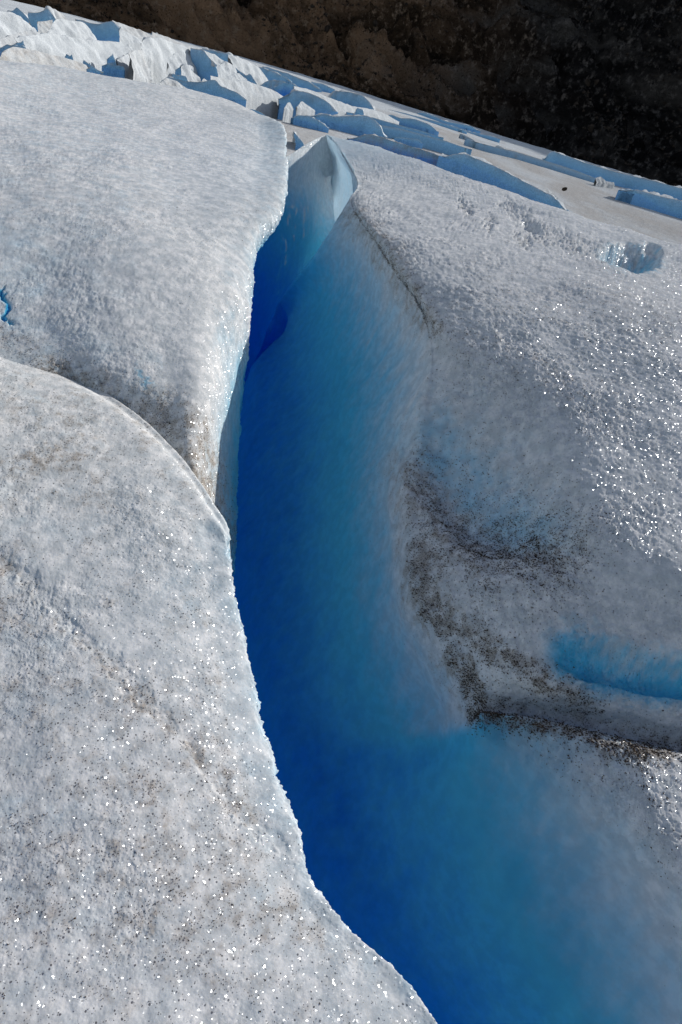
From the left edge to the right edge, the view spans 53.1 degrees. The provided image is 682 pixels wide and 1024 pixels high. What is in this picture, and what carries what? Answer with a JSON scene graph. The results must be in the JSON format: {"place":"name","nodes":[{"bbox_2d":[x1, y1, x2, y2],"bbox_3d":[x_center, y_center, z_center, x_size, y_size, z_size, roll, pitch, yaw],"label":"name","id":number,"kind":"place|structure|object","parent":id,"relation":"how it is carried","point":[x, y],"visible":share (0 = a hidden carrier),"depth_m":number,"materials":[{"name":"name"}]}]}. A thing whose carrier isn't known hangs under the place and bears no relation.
{"place":"outdoors","nodes":[
{"label":"outdoors","id":0,"kind":"place"},
{"bbox_2d":[0,0,681,243],"bbox_3d":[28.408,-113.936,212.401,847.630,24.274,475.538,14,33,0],"label":"glacier surface","id":1,"kind":"object","parent":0,"point":[586,199],"visible":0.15,"depth_m":48.64,"materials":[{"name":"white ice"}]},
{"bbox_2d":[0,44,15,56],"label":"serac","id":2,"kind":"object","parent":1,"relation":"on","point":[5,47],"visible":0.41,"depth_m":33.96,"materials":[{"name":"ice"}]},
{"bbox_2d":[0,11,35,38],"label":"serac","id":3,"kind":"object","parent":1,"relation":"on","point":[11,23],"visible":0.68,"depth_m":47.56,"materials":[{"name":"white ice"}]},
{"bbox_2d":[8,7,28,22],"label":"serac","id":4,"kind":"object","parent":1,"relation":"on","point":[19,12],"visible":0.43,"depth_m":84.63,"materials":[{"name":"blue ice"}]},
{"bbox_2d":[0,30,38,47],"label":"serac","id":5,"kind":"object","parent":1,"relation":"on","point":[9,39],"visible":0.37,"depth_m":41.55,"materials":[{"name":"white ice"}]},
{"bbox_2d":[15,40,26,48],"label":"ice block","id":6,"kind":"structure","parent":1,"relation":"on","point":[20,43],"depth_m":37.98,"materials":[{"name":"blue ice"}]},
{"bbox_2d":[28,6,55,31],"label":"serac","id":7,"kind":"object","parent":1,"relation":"on","point":[47,13],"visible":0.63,"depth_m":74.05,"materials":[{"name":"blue ice"}]},
{"bbox_2d":[0,47,88,71],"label":"serac","id":8,"kind":"object","parent":1,"relation":"on","point":[18,54],"visible":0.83,"depth_m":33.11,"materials":[{"name":"white ice"}]},
{"bbox_2d":[37,20,52,33],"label":"serac","id":9,"kind":"object","parent":1,"relation":"on","point":[44,26],"visible":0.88,"depth_m":65.06,"materials":[{"name":"white ice"}]},
{"bbox_2d":[53,9,66,19],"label":"serac","id":10,"kind":"object","parent":1,"relation":"on","point":[58,14],"visible":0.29,"depth_m":143.71,"materials":[{"name":"white ice"}]},
{"bbox_2d":[65,54,73,59],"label":"ice block","id":11,"kind":"structure","parent":1,"relation":"on","point":[67,56],"depth_m":38.11,"materials":[{"name":"ice"}]},
{"bbox_2d":[47,18,96,39],"bbox_3d":[-23.350,-39.818,58.677,2.767,4.197,10.789,14,33,0],"label":"serac","id":12,"kind":"object","parent":1,"relation":"on","point":[73,29],"visible":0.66,"depth_m":57.57,"materials":[{"name":"white ice"}]},
{"bbox_2d":[15,33,128,70],"bbox_3d":[-17.861,-30.117,46.378,2.302,3.984,16.054,16,33,3],"label":"serac","id":13,"kind":"object","parent":1,"relation":"on","point":[96,54],"visible":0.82,"depth_m":44.62,"materials":[{"name":"white ice"}]},
{"bbox_2d":[86,66,103,74],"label":"serac","id":14,"kind":"object","parent":1,"relation":"on","point":[91,69],"visible":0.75,"depth_m":34.70,"materials":[{"name":"blue ice"}]},
{"bbox_2d":[75,19,120,41],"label":"serac","id":15,"kind":"object","parent":1,"relation":"on","point":[106,31],"visible":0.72,"depth_m":87.61,"materials":[{"name":"blue ice"}]},
{"bbox_2d":[102,62,115,71],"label":"serac","id":16,"kind":"object","parent":1,"relation":"on","point":[113,63],"visible":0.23,"depth_m":42.42,"materials":[{"name":"ice"}]},
{"bbox_2d":[107,54,115,62],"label":"ice block","id":17,"kind":"structure","parent":1,"relation":"on","point":[111,59],"depth_m":46.34,"materials":[{"name":"ice"}]},
{"bbox_2d":[104,64,124,77],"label":"ice block","id":18,"kind":"structure","parent":1,"relation":"on","point":[112,70],"depth_m":39.77,"materials":[{"name":"blue ice"}]},
{"bbox_2d":[119,30,141,49],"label":"serac","id":19,"kind":"object","parent":1,"relation":"on","point":[133,41],"visible":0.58,"depth_m":95.67,"materials":[{"name":"white ice"}]},
{"bbox_2d":[112,20,151,38],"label":"serac","id":20,"kind":"object","parent":1,"relation":"on","point":[140,34],"visible":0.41,"depth_m":191.75,"materials":[{"name":"white ice"}]},
{"bbox_2d":[116,54,152,82],"bbox_3d":[-13.111,-26.763,43.160,1.516,3.658,5.581,14,33,0],"label":"serac","id":21,"kind":"object","parent":1,"relation":"on","point":[124,61],"visible":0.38,"depth_m":41.09,"materials":[{"name":"white ice"}]},
{"bbox_2d":[128,49,151,82],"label":"serac","id":22,"kind":"object","parent":1,"relation":"on","point":[138,69],"visible":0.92,"depth_m":39.77,"materials":[{"name":"white ice"}]},
{"bbox_2d":[141,37,197,83],"bbox_3d":[-14.561,-37.300,58.305,3.544,5.033,13.099,14,33,0],"label":"serac","id":23,"kind":"object","parent":1,"relation":"on","point":[158,51],"visible":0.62,"depth_m":55.07,"materials":[{"name":"white ice"}]},
{"bbox_2d":[160,78,185,87],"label":"serac","id":24,"kind":"object","parent":1,"relation":"on","point":[168,81],"visible":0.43,"depth_m":35.78,"materials":[{"name":"white ice"}]},
{"bbox_2d":[166,52,183,76],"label":"serac","id":25,"kind":"object","parent":1,"relation":"on","point":[174,61],"visible":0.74,"depth_m":51.61,"materials":[{"name":"white ice"}]},
{"bbox_2d":[152,32,198,49],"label":"serac","id":26,"kind":"object","parent":1,"relation":"on","point":[154,35],"visible":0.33,"depth_m":178.21,"materials":[{"name":"white ice"}]},
{"bbox_2d":[175,67,180,74],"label":"serac","id":27,"kind":"object","parent":1,"relation":"on","point":[177,71],"visible":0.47,"depth_m":47.12,"materials":[{"name":"blue ice"}]},
{"bbox_2d":[171,74,187,80],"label":"ice block","id":28,"kind":"structure","parent":1,"relation":"on","point":[181,77],"depth_m":41.40,"materials":[{"name":"blue ice"}]},
{"bbox_2d":[180,64,200,81],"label":"serac","id":29,"kind":"object","parent":1,"relation":"on","point":[189,73],"visible":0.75,"depth_m":44.85,"materials":[{"name":"white ice"}]},
{"bbox_2d":[160,77,246,107],"bbox_3d":[-8.035,-22.892,39.077,5.796,3.510,1.210,19,33,8],"label":"serac","id":30,"kind":"object","parent":1,"relation":"on","point":[212,87],"visible":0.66,"depth_m":37.95,"materials":[{"name":"blue ice"}]},
{"bbox_2d":[190,48,217,80],"bbox_3d":[-12.563,-38.777,61.477,2.370,4.889,5.851,3,34,-17],"label":"serac","id":31,"kind":"object","parent":1,"relation":"on","point":[205,65],"visible":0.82,"depth_m":59.65,"materials":[{"name":"ice"}]},
{"bbox_2d":[205,51,222,66],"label":"serac","id":32,"kind":"object","parent":1,"relation":"on","point":[215,59],"visible":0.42,"depth_m":98.46,"materials":[{"name":"white ice"}]},
{"bbox_2d":[202,47,232,61],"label":"serac","id":33,"kind":"object","parent":1,"relation":"on","point":[222,56],"visible":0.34,"depth_m":134.60,"materials":[{"name":"ice"}]},
{"bbox_2d":[216,61,236,78],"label":"serac","id":34,"kind":"object","parent":1,"relation":"on","point":[225,69],"visible":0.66,"depth_m":64.46,"materials":[{"name":"white ice"}]},
{"bbox_2d":[224,73,246,80],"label":"serac","id":35,"kind":"object","parent":1,"relation":"on","point":[236,77],"visible":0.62,"depth_m":61.21,"materials":[{"name":"white ice"}]},
{"bbox_2d":[235,67,257,84],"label":"serac","id":36,"kind":"object","parent":1,"relation":"on","point":[249,77],"visible":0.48,"depth_m":66.32,"materials":[{"name":"blue ice"}]},
{"bbox_2d":[211,76,282,118],"bbox_3d":[-6.698,-28.621,48.383,1.512,3.333,11.394,23,34,13],"label":"serac","id":37,"kind":"object","parent":1,"relation":"on","point":[262,99],"visible":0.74,"depth_m":48.06,"materials":[{"name":"white ice"}]},
{"bbox_2d":[228,55,267,84],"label":"serac","id":38,"kind":"object","parent":1,"relation":"on","point":[244,66],"visible":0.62,"depth_m":83.37,"materials":[{"name":"white ice"}]},
{"bbox_2d":[260,80,285,90],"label":"serac","id":39,"kind":"object","parent":1,"relation":"on","point":[270,84],"visible":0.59,"depth_m":68.77,"materials":[{"name":"blue ice"}]},
{"bbox_2d":[256,64,291,83],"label":"serac","id":40,"kind":"object","parent":1,"relation":"on","point":[270,74],"visible":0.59,"depth_m":106.25,"materials":[{"name":"blue ice"}]},
{"bbox_2d":[274,82,297,95],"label":"serac","id":41,"kind":"object","parent":1,"relation":"on","point":[283,89],"visible":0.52,"depth_m":65.22,"materials":[{"name":"blue ice"}]},
{"bbox_2d":[282,102,292,122],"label":"ice block","id":42,"kind":"structure","parent":1,"relation":"on","point":[288,112],"depth_m":42.84,"materials":[{"name":"white ice"}]},
{"bbox_2d":[262,67,321,91],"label":"serac","id":43,"kind":"object","parent":1,"relation":"on","point":[300,82],"visible":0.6,"depth_m":132.66,"materials":[{"name":"blue ice"}]},
{"bbox_2d":[292,131,303,149],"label":"ice ridge","id":44,"kind":"structure","parent":1,"relation":"on","point":[297,141],"depth_m":27.36,"materials":[{"name":"blue ice"}]},
{"bbox_2d":[296,101,314,115],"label":"serac","id":45,"kind":"object","parent":1,"relation":"on","point":[303,108],"visible":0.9,"depth_m":46.03,"materials":[{"name":"white ice"}]},
{"bbox_2d":[277,89,338,119],"bbox_3d":[-2.551,-28.705,50.111,5.702,3.617,2.015,24,34,16],"label":"serac","id":46,"kind":"object","parent":1,"relation":"on","point":[296,97],"visible":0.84,"depth_m":48.82,"materials":[{"name":"blue ice"}]},
{"bbox_2d":[290,115,328,132],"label":"ice ridge","id":47,"kind":"structure","parent":1,"relation":"on","point":[309,122],"depth_m":37.92,"materials":[{"name":"blue ice"}]},
{"bbox_2d":[310,81,334,92],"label":"serac","id":48,"kind":"object","parent":1,"relation":"on","point":[324,88],"visible":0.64,"depth_m":170.47,"materials":[{"name":"blue ice"}]},
{"bbox_2d":[293,86,398,124],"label":"ice ridge","id":49,"kind":"structure","parent":1,"relation":"on","point":[342,108],"depth_m":60.63,"materials":[{"name":"white ice"}]},
{"bbox_2d":[308,113,387,138],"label":"ice ridge","id":50,"kind":"structure","parent":1,"relation":"on","point":[358,125],"depth_m":41.76,"materials":[{"name":"blue ice"}]},
{"bbox_2d":[328,90,375,109],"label":"ice ridge","id":51,"kind":"structure","parent":1,"relation":"on","point":[352,98],"depth_m":80.71,"materials":[{"name":"blue ice"}]},
{"bbox_2d":[353,108,364,114],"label":"ice ridge","id":52,"kind":"structure","parent":1,"relation":"on","point":[358,111],"depth_m":55.96,"materials":[{"name":"blue ice"}]},
{"bbox_2d":[347,134,438,165],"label":"ice ridge","id":53,"kind":"structure","parent":1,"relation":"on","point":[398,148],"depth_m":34.53,"materials":[{"name":"blue ice"}]},
{"bbox_2d":[346,112,443,139],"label":"ice ridge","id":54,"kind":"structure","parent":1,"relation":"on","point":[383,123],"depth_m":58.65,"materials":[{"name":"blue ice"}]},
{"bbox_2d":[392,137,423,148],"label":"ice ridge","id":55,"kind":"structure","parent":1,"relation":"on","point":[416,143],"depth_m":43.71,"materials":[{"name":"blue ice"}]},
{"bbox_2d":[389,114,438,135],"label":"ice ridge","id":56,"kind":"structure","parent":1,"relation":"on","point":[417,124],"depth_m":73.65,"materials":[{"name":"blue ice"}]},
{"bbox_2d":[381,125,471,154],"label":"ice ridge","id":57,"kind":"structure","parent":1,"relation":"on","point":[439,145],"depth_m":47.49,"materials":[{"name":"blue ice"}]},
{"bbox_2d":[389,109,466,133],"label":"ice ridge","id":58,"kind":"structure","parent":1,"relation":"on","point":[451,127],"depth_m":197.41,"materials":[{"name":"blue ice"}]},
{"bbox_2d":[416,112,480,133],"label":"ice ridge","id":59,"kind":"structure","parent":1,"relation":"on","point":[463,126],"depth_m":264.84,"materials":[{"name":"blue ice"}]},
{"bbox_2d":[459,134,473,140],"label":"ice ridge","id":60,"kind":"structure","parent":1,"relation":"on","point":[462,136],"depth_m":86.93,"materials":[{"name":"blue ice"}]},
{"bbox_2d":[454,126,499,142],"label":"ice ridge","id":61,"kind":"structure","parent":1,"relation":"on","point":[493,138],"depth_m":245.87,"materials":[{"name":"blue ice"}]},
{"bbox_2d":[436,152,571,211],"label":"ice ridge","id":62,"kind":"structure","parent":1,"relation":"on","point":[475,168],"depth_m":31.39,"materials":[{"name":"blue ice"}]},
{"bbox_2d":[464,139,595,182],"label":"ice ridge","id":63,"kind":"structure","parent":1,"relation":"on","point":[524,158],"depth_m":70.89,"materials":[{"name":"ice"}]},
{"bbox_2d":[543,188,557,199],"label":"ice ridge","id":64,"kind":"structure","parent":1,"relation":"on","point":[548,191],"depth_m":31.57,"materials":[{"name":"white ice"}]},
{"bbox_2d":[594,177,613,188],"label":"ice ridge","id":65,"kind":"structure","parent":1,"relation":"on","point":[600,182],"depth_m":59.33,"materials":[{"name":"white ice"}]},
{"bbox_2d":[542,151,681,199],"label":"ice ridge","id":66,"kind":"structure","parent":1,"relation":"on","point":[628,181],"depth_m":71.30,"materials":[{"name":"blue ice"}]},
{"bbox_2d":[615,189,681,218],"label":"ice ridge","id":67,"kind":"structure","parent":1,"relation":"on","point":[664,204],"depth_m":44.07,"materials":[{"name":"blue ice"}]},
{"bbox_2d":[13,0,681,185],"bbox_3d":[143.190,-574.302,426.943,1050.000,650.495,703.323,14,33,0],"label":"mountain slope","id":68,"kind":"structure","parent":0,"point":[555,62],"depth_m":354.00,"materials":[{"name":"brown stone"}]},
{"bbox_2d":[324,24,330,32],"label":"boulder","id":69,"kind":"object","parent":68,"relation":"on","point":[327,28],"visible":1,"depth_m":351.05,"materials":[{"name":"stone"}]},
{"bbox_2d":[15,0,681,185],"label":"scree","id":70,"kind":"structure","parent":68,"relation":"on","point":[390,67],"depth_m":348.49,"materials":[{"name":"stone"}]},
{"bbox_2d":[585,79,589,86],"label":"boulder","id":71,"kind":"object","parent":68,"relation":"on","point":[587,82],"visible":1,"depth_m":355.12,"materials":[{"name":"stone"}]},
{"bbox_2d":[587,124,593,131],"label":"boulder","id":72,"kind":"object","parent":68,"relation":"on","point":[590,127],"visible":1,"depth_m":341.33,"materials":[{"name":"stone"}]},
{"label":"crevasse floor","id":73,"kind":"structure","parent":0,"visible":0},
{"bbox_2d":[0,60,288,576],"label":"ice mound","id":74,"kind":"object","parent":73,"relation":"on","point":[77,275],"visible":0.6,"depth_m":3.23,"materials":[{"name":"white ice"}]},
{"bbox_2d":[1,175,242,565],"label":"grit","id":75,"kind":"object","parent":74,"relation":"on","point":[149,406],"visible":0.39,"depth_m":2.63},
{"bbox_2d":[0,357,436,1023],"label":"ice mound","id":76,"kind":"object","parent":73,"relation":"on","point":[156,547],"visible":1,"depth_m":1.72,"materials":[{"name":"white ice"}]},
{"bbox_2d":[0,379,388,1022],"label":"grit","id":77,"kind":"object","parent":76,"relation":"on","point":[136,821],"visible":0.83,"depth_m":1.61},
{"bbox_2d":[233,135,681,1023],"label":"ice mound","id":78,"kind":"object","parent":73,"relation":"on","point":[459,873],"visible":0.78,"depth_m":2.67,"materials":[{"name":"blue ice"}]},
{"bbox_2d":[406,399,624,634],"bbox_3d":[0.875,-0.590,5.525,2.672,2.793,6.567,25,34,17],"label":"grit","id":79,"kind":"object","parent":78,"relation":"on","point":[531,539],"visible":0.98,"depth_m":2.42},
{"bbox_2d":[354,184,681,878],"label":"grit","id":80,"kind":"object","parent":78,"relation":"on","point":[633,746],"visible":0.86,"depth_m":2.15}
]}

